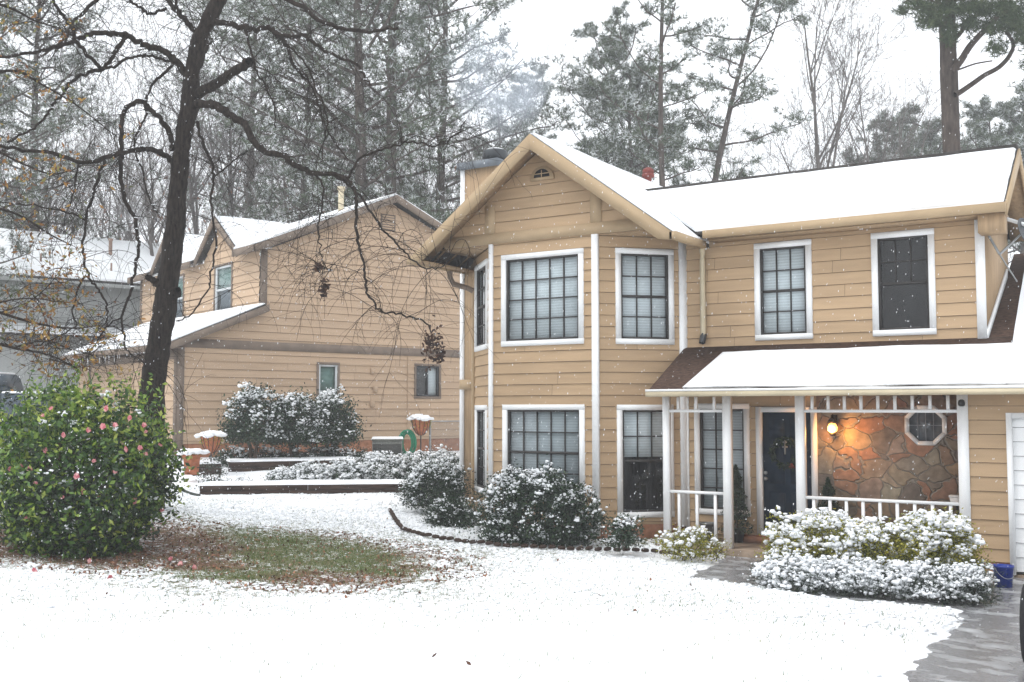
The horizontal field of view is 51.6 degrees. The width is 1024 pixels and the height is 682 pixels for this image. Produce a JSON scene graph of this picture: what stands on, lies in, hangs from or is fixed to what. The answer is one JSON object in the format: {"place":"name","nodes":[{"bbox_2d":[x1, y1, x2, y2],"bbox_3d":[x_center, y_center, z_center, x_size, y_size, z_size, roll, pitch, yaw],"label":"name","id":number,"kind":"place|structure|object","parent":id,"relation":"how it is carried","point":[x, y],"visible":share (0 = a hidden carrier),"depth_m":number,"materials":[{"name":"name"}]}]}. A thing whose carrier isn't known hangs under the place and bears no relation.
{"place":"outdoors","nodes":[
{"label":"outdoors","id":0,"kind":"place"},
{"bbox_2d":[0,0,1022,680],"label":"falling snow","id":1,"kind":"structure","parent":0,"point":[418,284],"depth_m":11.70,"materials":[{"name":"white snow"}]},
{"bbox_2d":[0,431,1023,681],"bbox_3d":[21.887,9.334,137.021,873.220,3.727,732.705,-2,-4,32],"label":"ground","id":2,"kind":"structure","parent":0,"point":[148,649],"depth_m":8.59,"materials":[{"name":"white snow"}]},
{"bbox_2d":[0,372,101,427],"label":"pickup truck","id":3,"kind":"object","parent":2,"relation":"on","point":[6,379],"visible":0.2,"depth_m":30.52,"materials":[{"name":"paint"}]},
{"bbox_2d":[0,0,117,299],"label":"pine tree","id":4,"kind":"object","parent":2,"relation":"on","point":[5,98],"visible":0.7,"depth_m":40.93,"materials":[{"name":"green plant"}]},
{"bbox_2d":[1,100,123,239],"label":"bare tree","id":5,"kind":"object","parent":2,"relation":"on","point":[56,232],"visible":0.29,"depth_m":52.25,"materials":[{"name":"grey plant"}]},
{"bbox_2d":[0,0,138,257],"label":"pine tree","id":6,"kind":"object","parent":2,"relation":"on","point":[34,133],"visible":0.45,"depth_m":48.64,"materials":[{"name":"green plant"}]},
{"bbox_2d":[0,0,144,416],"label":"oak tree","id":7,"kind":"object","parent":2,"relation":"on","point":[5,312],"visible":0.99,"depth_m":15.20,"materials":[{"name":"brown plant"}]},
{"bbox_2d":[8,34,144,235],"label":"bare tree","id":8,"kind":"object","parent":2,"relation":"on","point":[50,206],"visible":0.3,"depth_m":50.14,"materials":[{"name":"grey plant"}]},
{"bbox_2d":[0,228,159,391],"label":"house","id":9,"kind":"structure","parent":2,"relation":"on","point":[110,276],"depth_m":45.06,"materials":[{"name":"grey"}]},
{"bbox_2d":[0,358,198,561],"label":"camellia bush","id":10,"kind":"object","parent":2,"relation":"on","point":[73,497],"visible":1,"depth_m":13.95,"materials":[{"name":"green plant"}]},
{"bbox_2d":[51,145,165,239],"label":"bare tree","id":11,"kind":"object","parent":2,"relation":"on","point":[109,201],"visible":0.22,"depth_m":56.67,"materials":[{"name":"grey plant"}]},
{"bbox_2d":[62,43,183,240],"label":"bare tree","id":12,"kind":"object","parent":2,"relation":"on","point":[127,188],"visible":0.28,"depth_m":67.05,"materials":[{"name":"grey plant"}]},
{"bbox_2d":[55,20,219,255],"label":"bare tree","id":13,"kind":"object","parent":2,"relation":"on","point":[150,241],"visible":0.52,"depth_m":49.83,"materials":[{"name":"grey plant"}]},
{"bbox_2d":[73,61,201,240],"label":"bare tree","id":14,"kind":"object","parent":2,"relation":"on","point":[113,194],"visible":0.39,"depth_m":65.46,"materials":[{"name":"grey plant"}]},
{"bbox_2d":[76,93,209,243],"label":"bare tree","id":15,"kind":"object","parent":2,"relation":"on","point":[151,177],"visible":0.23,"depth_m":60.80,"materials":[{"name":"grey plant"}]},
{"bbox_2d":[92,60,252,240],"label":"bare tree","id":16,"kind":"object","parent":2,"relation":"on","point":[199,174],"visible":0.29,"depth_m":53.29,"materials":[{"name":"grey plant"}]},
{"bbox_2d":[176,448,209,474],"bbox_3d":[-7.363,2.762,24.326,0.684,0.598,0.720,-2,-4,32],"label":"terracotta pot","id":17,"kind":"object","parent":2,"relation":"on","point":[195,454],"visible":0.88,"depth_m":24.17,"materials":[{"name":"orange ceramic"}]},
{"bbox_2d":[118,4,295,264],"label":"bare tree","id":18,"kind":"object","parent":2,"relation":"on","point":[194,219],"visible":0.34,"depth_m":53.66,"materials":[{"name":"grey plant"}]},
{"bbox_2d":[192,460,221,475],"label":"retaining wall","id":19,"kind":"structure","parent":2,"relation":"on","point":[219,464],"depth_m":25.45,"materials":[{"name":"white"}]},
{"bbox_2d":[194,430,226,466],"bbox_3d":[-7.255,2.592,25.543,0.773,0.880,0.727,-2,-4,32],"label":"urn planter","id":20,"kind":"object","parent":19,"relation":"on","point":[214,437],"visible":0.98,"depth_m":25.39,"materials":[{"name":"ceramic"}]},
{"bbox_2d":[142,8,291,262],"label":"bare tree","id":21,"kind":"object","parent":2,"relation":"on","point":[212,150],"visible":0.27,"depth_m":54.01,"materials":[{"name":"grey plant"}]},
{"bbox_2d":[119,34,318,256],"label":"bare tree","id":22,"kind":"object","parent":2,"relation":"on","point":[232,186],"visible":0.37,"depth_m":53.47,"materials":[{"name":"grey plant"}]},
{"bbox_2d":[0,152,459,264],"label":"dead foliage","id":23,"kind":"object","parent":2,"relation":"on","point":[198,198],"visible":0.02,"depth_m":55.53,"materials":[{"name":"brown plant"}]},
{"bbox_2d":[207,443,254,466],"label":"shrub","id":24,"kind":"object","parent":2,"relation":"on","point":[229,453],"visible":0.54,"depth_m":26.92,"materials":[{"name":"green plant"}]},
{"bbox_2d":[142,0,354,261],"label":"pine tree","id":25,"kind":"object","parent":2,"relation":"on","point":[252,123],"visible":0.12,"depth_m":58.29,"materials":[{"name":"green plant"}]},
{"bbox_2d":[217,381,298,457],"bbox_3d":[-6.628,2.025,26.987,2.049,2.000,2.016,-2,-4,32],"label":"azalea bush","id":26,"kind":"object","parent":2,"relation":"on","point":[246,414],"visible":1,"depth_m":26.70,"materials":[{"name":"green plant"}]},
{"bbox_2d":[60,186,459,456],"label":"house","id":27,"kind":"structure","parent":2,"relation":"on","point":[346,368],"depth_m":31.53,"materials":[{"name":"beige wood"}]},
{"bbox_2d":[213,261,232,310],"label":"window","id":28,"kind":"structure","parent":27,"relation":"in","point":[226,302],"depth_m":31.84,"materials":[{"name":"grey glass"}]},
{"bbox_2d":[315,362,339,416],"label":"window","id":29,"kind":"structure","parent":27,"relation":"in","point":[327,372],"depth_m":31.02,"materials":[{"name":"grey glass"}]},
{"bbox_2d":[414,363,440,398],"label":"window","id":30,"kind":"structure","parent":27,"relation":"in","point":[432,384],"depth_m":33.25,"materials":[{"name":"glass"}]},
{"bbox_2d":[0,0,539,511],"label":"bare tree","id":31,"kind":"object","parent":2,"relation":"on","point":[154,360],"visible":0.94,"depth_m":17.22,"materials":[{"name":"brown plant"}]},
{"bbox_2d":[212,19,337,222],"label":"bare tree","id":32,"kind":"object","parent":2,"relation":"on","point":[277,176],"visible":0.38,"depth_m":47.58,"materials":[{"name":"grey plant"}]},
{"bbox_2d":[260,464,309,480],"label":"terrace shrub","id":33,"kind":"object","parent":2,"relation":"on","point":[281,473],"visible":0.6,"depth_m":24.16,"materials":[{"name":"green plant"}]},
{"bbox_2d":[226,456,357,471],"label":"retaining wall","id":34,"kind":"structure","parent":2,"relation":"on","point":[244,464],"depth_m":26.47,"materials":[{"name":"brown"}]},
{"bbox_2d":[265,382,329,456],"bbox_3d":[-5.715,2.071,27.588,1.994,2.029,1.935,-2,-4,32],"label":"azalea bush","id":35,"kind":"object","parent":2,"relation":"on","point":[305,431],"visible":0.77,"depth_m":27.26,"materials":[{"name":"green plant"}]},
{"bbox_2d":[195,0,403,259],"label":"pine tree","id":36,"kind":"object","parent":2,"relation":"on","point":[289,11],"visible":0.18,"depth_m":50.38,"materials":[{"name":"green plant"}]},
{"bbox_2d":[199,479,406,494],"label":"retaining wall","id":37,"kind":"structure","parent":2,"relation":"on","point":[313,486],"depth_m":22.93,"materials":[{"name":"brown"}]},
{"bbox_2d":[288,459,345,479],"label":"terrace shrub","id":38,"kind":"object","parent":2,"relation":"on","point":[314,471],"visible":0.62,"depth_m":24.22,"materials":[{"name":"green plant"}]},
{"bbox_2d":[299,444,340,456],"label":"shrub","id":39,"kind":"object","parent":2,"relation":"on","point":[321,451],"visible":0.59,"depth_m":27.77,"materials":[{"name":"green plant"}]},
{"bbox_2d":[300,384,371,455],"bbox_3d":[-4.798,2.146,28.185,1.920,2.027,1.922,-2,-4,32],"label":"azalea bush","id":40,"kind":"object","parent":2,"relation":"on","point":[339,432],"visible":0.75,"depth_m":27.86,"materials":[{"name":"green plant"}]},
{"bbox_2d":[153,0,522,253],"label":"pine tree","id":41,"kind":"object","parent":2,"relation":"on","point":[404,80],"visible":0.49,"depth_m":41.57,"materials":[{"name":"grey plant"}]},
{"bbox_2d":[272,15,421,214],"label":"bare tree","id":42,"kind":"object","parent":2,"relation":"on","point":[336,132],"visible":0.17,"depth_m":49.48,"materials":[{"name":"grey plant"}]},
{"bbox_2d":[322,456,375,479],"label":"terrace shrub","id":43,"kind":"object","parent":2,"relation":"on","point":[353,465],"visible":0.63,"depth_m":24.41,"materials":[{"name":"green plant"}]},
{"bbox_2d":[232,0,523,221],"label":"pine tree","id":44,"kind":"object","parent":2,"relation":"on","point":[389,181],"visible":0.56,"depth_m":44.03,"materials":[{"name":"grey plant"}]},
{"bbox_2d":[349,448,410,479],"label":"terrace shrub","id":45,"kind":"object","parent":2,"relation":"on","point":[377,467],"visible":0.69,"depth_m":24.67,"materials":[{"name":"green plant"}]},
{"bbox_2d":[372,436,403,456],"bbox_3d":[-3.541,3.066,30.145,0.920,0.696,0.880,0,-4,-6],"label":"air conditioner","id":46,"kind":"object","parent":2,"relation":"on","point":[393,444],"visible":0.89,"depth_m":29.74,"materials":[{"name":"metal"}]},
{"bbox_2d":[389,447,440,478],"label":"terrace shrub","id":47,"kind":"object","parent":2,"relation":"on","point":[412,458],"visible":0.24,"depth_m":24.87,"materials":[{"name":"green plant"}]},
{"bbox_2d":[407,414,433,454],"bbox_3d":[-2.591,2.718,30.466,0.879,1.247,0.781,-2,-4,32],"label":"urn planter","id":48,"kind":"object","parent":2,"relation":"on","point":[421,424],"visible":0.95,"depth_m":30.30,"materials":[{"name":"ceramic"}]},
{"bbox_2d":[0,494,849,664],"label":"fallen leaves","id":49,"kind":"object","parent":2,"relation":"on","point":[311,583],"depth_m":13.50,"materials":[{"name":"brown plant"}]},
{"bbox_2d":[394,454,475,509],"bbox_3d":[-1.482,2.743,20.548,1.688,1.107,1.728,-2,-4,32],"label":"snowy shrub","id":50,"kind":"object","parent":2,"relation":"on","point":[421,490],"visible":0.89,"depth_m":20.20,"materials":[{"name":"green plant"}]},
{"bbox_2d":[281,0,598,223],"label":"pine tree","id":51,"kind":"object","parent":2,"relation":"on","point":[430,6],"visible":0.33,"depth_m":50.87,"materials":[{"name":"green plant"}]},
{"bbox_2d":[417,493,481,528],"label":"snowy shrub","id":52,"kind":"object","parent":2,"relation":"on","point":[453,512],"visible":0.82,"depth_m":18.88,"materials":[{"name":"green plant"}]},
{"bbox_2d":[445,136,520,212],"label":"pine tree","id":53,"kind":"object","parent":2,"relation":"on","point":[514,143],"visible":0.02,"depth_m":72.84,"materials":[{"name":"green plant"}]},
{"bbox_2d":[427,37,573,213],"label":"bare tree","id":54,"kind":"object","parent":2,"relation":"on","point":[490,115],"visible":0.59,"depth_m":47.99,"materials":[{"name":"grey plant"}]},
{"bbox_2d":[450,62,568,184],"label":"pine tree","id":55,"kind":"object","parent":2,"relation":"on","point":[527,80],"visible":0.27,"depth_m":78.45,"materials":[{"name":"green plant"}]},
{"bbox_2d":[0,476,1021,681],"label":"grass","id":56,"kind":"structure","parent":2,"relation":"on","point":[315,556],"depth_m":13.11,"materials":[{"name":"green plant"}]},
{"bbox_2d":[458,454,610,547],"bbox_3d":[0.371,2.617,17.296,2.495,1.570,1.677,0,-4,-5],"label":"snowy shrub","id":57,"kind":"object","parent":2,"relation":"on","point":[507,516],"visible":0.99,"depth_m":16.99,"materials":[{"name":"green plant"}]},
{"bbox_2d":[596,510,646,550],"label":"snowy shrub","id":58,"kind":"object","parent":2,"relation":"on","point":[621,535],"visible":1,"depth_m":16.10,"materials":[{"name":"green plant"}]},
{"bbox_2d":[543,0,716,174],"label":"pine tree","id":59,"kind":"object","parent":2,"relation":"on","point":[592,60],"visible":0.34,"depth_m":60.24,"materials":[{"name":"green plant"}]},
{"bbox_2d":[572,45,719,181],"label":"pine tree","id":60,"kind":"object","parent":2,"relation":"on","point":[620,151],"visible":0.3,"depth_m":49.90,"materials":[{"name":"green plant"}]},
{"bbox_2d":[588,0,720,186],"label":"pine tree","id":61,"kind":"object","parent":2,"relation":"on","point":[673,65],"visible":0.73,"depth_m":44.66,"materials":[{"name":"green plant"}]},
{"bbox_2d":[653,520,723,561],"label":"snowy shrub","id":62,"kind":"object","parent":2,"relation":"on","point":[700,533],"visible":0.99,"depth_m":15.67,"materials":[{"name":"white snow"}]},
{"bbox_2d":[407,133,1023,577],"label":"house","id":63,"kind":"structure","parent":2,"relation":"on","point":[897,429],"depth_m":18.00,"materials":[{"name":"beige wood"}]},
{"bbox_2d":[474,258,500,351],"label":"window","id":64,"kind":"structure","parent":63,"relation":"in","point":[480,280],"depth_m":20.80,"materials":[{"name":"white paint"}]},
{"bbox_2d":[474,405,501,494],"bbox_3d":[-0.439,2.079,20.444,0.365,1.680,1.130,1,-4,-13],"label":"window","id":65,"kind":"structure","parent":63,"relation":"in","point":[481,430],"depth_m":20.59,"materials":[{"name":"white paint"}]},
{"bbox_2d":[501,248,586,346],"bbox_3d":[0.619,-0.759,19.243,1.720,1.690,0.365,-2,-4,32],"label":"window","id":66,"kind":"structure","parent":63,"relation":"in","point":[556,318],"depth_m":19.16,"materials":[{"name":"grey glass"}]},
{"bbox_2d":[502,404,588,500],"bbox_3d":[0.636,2.002,19.055,1.700,1.715,0.365,-2,-4,32],"label":"window","id":67,"kind":"structure","parent":63,"relation":"in","point":[566,449],"depth_m":18.97,"materials":[{"name":"grey glass"}]},
{"bbox_2d":[614,248,674,344],"bbox_3d":[2.338,-0.785,18.730,1.080,1.695,0.107,1,-4,-12],"label":"window","id":68,"kind":"structure","parent":63,"relation":"in","point":[651,291],"depth_m":18.75,"materials":[{"name":"grey glass"}]},
{"bbox_2d":[615,405,674,517],"bbox_3d":[2.301,2.105,18.668,1.040,1.960,0.365,1,-4,-12],"label":"window","id":69,"kind":"structure","parent":63,"relation":"in","point":[636,451],"depth_m":18.63,"materials":[{"name":"grey glass"}]},
{"bbox_2d":[694,403,751,516],"bbox_3d":[3.716,2.051,18.451,1.000,1.920,0.365,-2,-4,32],"label":"window","id":70,"kind":"structure","parent":63,"relation":"in","point":[708,445],"depth_m":18.44,"materials":[{"name":"grey glass"}]},
{"bbox_2d":[718,464,753,542],"bbox_3d":[3.776,2.716,17.807,0.639,1.310,0.682,-2,-4,32],"label":"potted evergreen","id":71,"kind":"object","parent":63,"relation":"on","point":[740,532],"visible":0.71,"depth_m":17.71,"materials":[{"name":"green plant"}]},
{"bbox_2d":[754,239,812,340],"bbox_3d":[4.594,-0.852,17.925,0.985,1.665,0.107,-2,-4,32],"label":"window","id":72,"kind":"structure","parent":63,"relation":"in","point":[793,290],"depth_m":17.95,"materials":[{"name":"grey glass"}]},
{"bbox_2d":[762,412,811,533],"bbox_3d":[4.615,2.212,17.728,0.850,2.035,0.120,-2,-4,32],"label":"front door","id":73,"kind":"structure","parent":63,"relation":"in","point":[779,484],"depth_m":17.80,"materials":[{"name":"black wood"}]},
{"bbox_2d":[767,436,795,470],"bbox_3d":[4.558,1.884,17.682,0.679,0.607,0.146,-2,-4,32],"label":"door wreath","id":74,"kind":"object","parent":73,"relation":"attached to","point":[773,455],"depth_m":17.69,"materials":[{"name":"green plant"}]},
{"bbox_2d":[816,476,841,530],"bbox_3d":[5.057,2.738,16.914,0.621,1.151,0.630,-2,-4,32],"label":"potted evergreen","id":75,"kind":"object","parent":63,"relation":"on","point":[827,491],"visible":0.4,"depth_m":16.89,"materials":[{"name":"green plant"}]},
{"bbox_2d":[871,228,937,335],"bbox_3d":[6.308,-0.915,16.988,0.965,1.670,0.365,-2,-4,32],"label":"window","id":76,"kind":"structure","parent":63,"relation":"in","point":[914,274],"depth_m":17.06,"materials":[{"name":"black glass"}]},
{"bbox_2d":[904,405,946,444],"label":"octagon window","id":77,"kind":"structure","parent":63,"relation":"in","point":[930,428],"depth_m":16.50,"materials":[{"name":"grey glass"}]},
{"bbox_2d":[988,217,1023,281],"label":"satellite dish","id":78,"kind":"object","parent":63,"relation":"attached to","point":[1020,222],"visible":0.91,"depth_m":16.21,"materials":[{"name":"metal"}]},
{"bbox_2d":[1012,419,1023,571],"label":"garage door","id":79,"kind":"structure","parent":63,"relation":"in","point":[1018,433],"depth_m":14.77,"materials":[{"name":"white paint"}]},
{"bbox_2d":[640,0,814,185],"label":"pine tree","id":80,"kind":"object","parent":2,"relation":"on","point":[720,145],"visible":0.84,"depth_m":47.58,"materials":[{"name":"green plant"}]},
{"bbox_2d":[677,87,783,178],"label":"bare tree","id":81,"kind":"object","parent":2,"relation":"on","point":[726,157],"visible":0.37,"depth_m":54.96,"materials":[{"name":"grey plant"}]},
{"bbox_2d":[734,116,831,175],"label":"bare tree","id":82,"kind":"object","parent":2,"relation":"on","point":[774,169],"visible":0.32,"depth_m":60.15,"materials":[{"name":"grey plant"}]},
{"bbox_2d":[733,36,845,174],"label":"bare tree","id":83,"kind":"object","parent":2,"relation":"on","point":[795,98],"visible":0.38,"depth_m":51.85,"materials":[{"name":"grey plant"}]},
{"bbox_2d":[738,548,846,594],"bbox_3d":[3.567,2.903,13.402,1.377,0.611,1.244,-1,-4,16],"label":"ground juniper","id":84,"kind":"object","parent":2,"relation":"on","point":[770,572],"visible":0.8,"depth_m":13.22,"materials":[{"name":"green plant"}]},
{"bbox_2d":[754,505,888,571],"bbox_3d":[4.154,2.660,14.262,1.852,0.893,1.411,1,-4,-13],"label":"hedge shrub","id":85,"kind":"object","parent":2,"relation":"on","point":[797,537],"visible":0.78,"depth_m":13.98,"materials":[{"name":"green plant"}]},
{"bbox_2d":[738,0,920,170],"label":"bare tree","id":86,"kind":"object","parent":2,"relation":"on","point":[813,90],"visible":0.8,"depth_m":48.12,"materials":[{"name":"grey plant"}]},
{"bbox_2d":[763,0,911,170],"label":"bare tree","id":87,"kind":"object","parent":2,"relation":"on","point":[844,86],"visible":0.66,"depth_m":47.37,"materials":[{"name":"grey plant"}]},
{"bbox_2d":[785,550,898,598],"bbox_3d":[4.137,2.920,13.329,1.462,0.572,1.330,-2,-4,32],"label":"ground juniper","id":88,"kind":"object","parent":2,"relation":"on","point":[851,570],"visible":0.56,"depth_m":13.08,"materials":[{"name":"green plant"}]},
{"bbox_2d":[791,77,938,170],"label":"bare tree","id":89,"kind":"object","parent":2,"relation":"on","point":[862,130],"visible":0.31,"depth_m":61.02,"materials":[{"name":"grey plant"}]},
{"bbox_2d":[805,25,939,162],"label":"bare tree","id":90,"kind":"object","parent":2,"relation":"on","point":[865,144],"visible":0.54,"depth_m":54.82,"materials":[{"name":"grey plant"}]},
{"bbox_2d":[828,548,941,600],"bbox_3d":[4.742,2.911,13.203,1.564,0.616,1.354,-2,-4,32],"label":"ground juniper","id":91,"kind":"object","parent":2,"relation":"on","point":[871,576],"visible":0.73,"depth_m":12.93,"materials":[{"name":"green plant"}]},
{"bbox_2d":[809,514,965,573],"bbox_3d":[4.939,2.711,14.129,2.241,0.791,1.455,0,-4,-8],"label":"hedge shrub","id":92,"kind":"object","parent":2,"relation":"on","point":[874,530],"visible":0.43,"depth_m":13.83,"materials":[{"name":"green plant"}]},
{"bbox_2d":[812,62,969,161],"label":"bare tree","id":93,"kind":"object","parent":2,"relation":"on","point":[908,137],"visible":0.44,"depth_m":50.43,"materials":[{"name":"grey plant"}]},
{"bbox_2d":[854,103,942,161],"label":"pine tree","id":94,"kind":"object","parent":2,"relation":"on","point":[893,122],"visible":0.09,"depth_m":66.18,"materials":[{"name":"green plant"}]},
{"bbox_2d":[880,507,996,574],"bbox_3d":[5.640,2.664,14.004,1.377,0.970,1.455,-2,-4,32],"label":"hedge shrub","id":95,"kind":"object","parent":2,"relation":"on","point":[958,528],"visible":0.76,"depth_m":13.69,"materials":[{"name":"green plant"}]},
{"bbox_2d":[883,554,997,607],"bbox_3d":[5.177,2.903,12.957,1.397,0.632,1.190,-2,-4,32],"label":"ground juniper","id":96,"kind":"object","parent":2,"relation":"on","point":[938,593],"visible":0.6,"depth_m":12.73,"materials":[{"name":"green plant"}]},
{"bbox_2d":[878,112,1016,263],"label":"pine tree","id":97,"kind":"object","parent":2,"relation":"on","point":[921,133],"visible":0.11,"depth_m":62.77,"materials":[{"name":"green plant"}]},
{"bbox_2d":[890,0,1023,152],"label":"pine tree","id":98,"kind":"object","parent":2,"relation":"on","point":[1008,13],"visible":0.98,"depth_m":30.59,"materials":[{"name":"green plant"}]},
{"bbox_2d":[917,92,1019,253],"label":"pine tree","id":99,"kind":"object","parent":2,"relation":"on","point":[975,113],"visible":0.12,"depth_m":60.44,"materials":[{"name":"green plant"}]},
{"bbox_2d":[927,558,1021,606],"bbox_3d":[5.552,2.911,12.790,1.097,0.631,1.168,-2,-4,32],"label":"ground juniper","id":100,"kind":"object","parent":2,"relation":"on","point":[968,568],"visible":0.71,"depth_m":12.62,"materials":[{"name":"green plant"}]},
{"bbox_2d":[960,82,1023,270],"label":"pine tree","id":101,"kind":"object","parent":2,"relation":"on","point":[1006,110],"visible":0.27,"depth_m":57.02,"materials":[{"name":"green plant"}]},
{"bbox_2d":[0,0,1023,272],"label":"sky","id":102,"kind":"structure","parent":0,"point":[530,37],"materials":[{"name":"white"}]},
{"bbox_2d":[691,555,1023,681],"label":"path","id":103,"kind":"structure","parent":0,"point":[977,646],"depth_m":10.12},
{"bbox_2d":[992,564,1014,587],"bbox_3d":[6.496,3.104,14.001,0.283,0.280,0.287,-2,-4,32],"label":"blue bucket","id":104,"kind":"object","parent":103,"relation":"on","point":[1007,569],"visible":0.88,"depth_m":13.91,"materials":[{"name":"plastic"}]},
{"bbox_2d":[1019,584,1023,661],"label":"parked car","id":105,"kind":"object","parent":103,"relation":"on","point":[1021,621],"visible":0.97,"depth_m":8.19,"materials":[{"name":"paint"}]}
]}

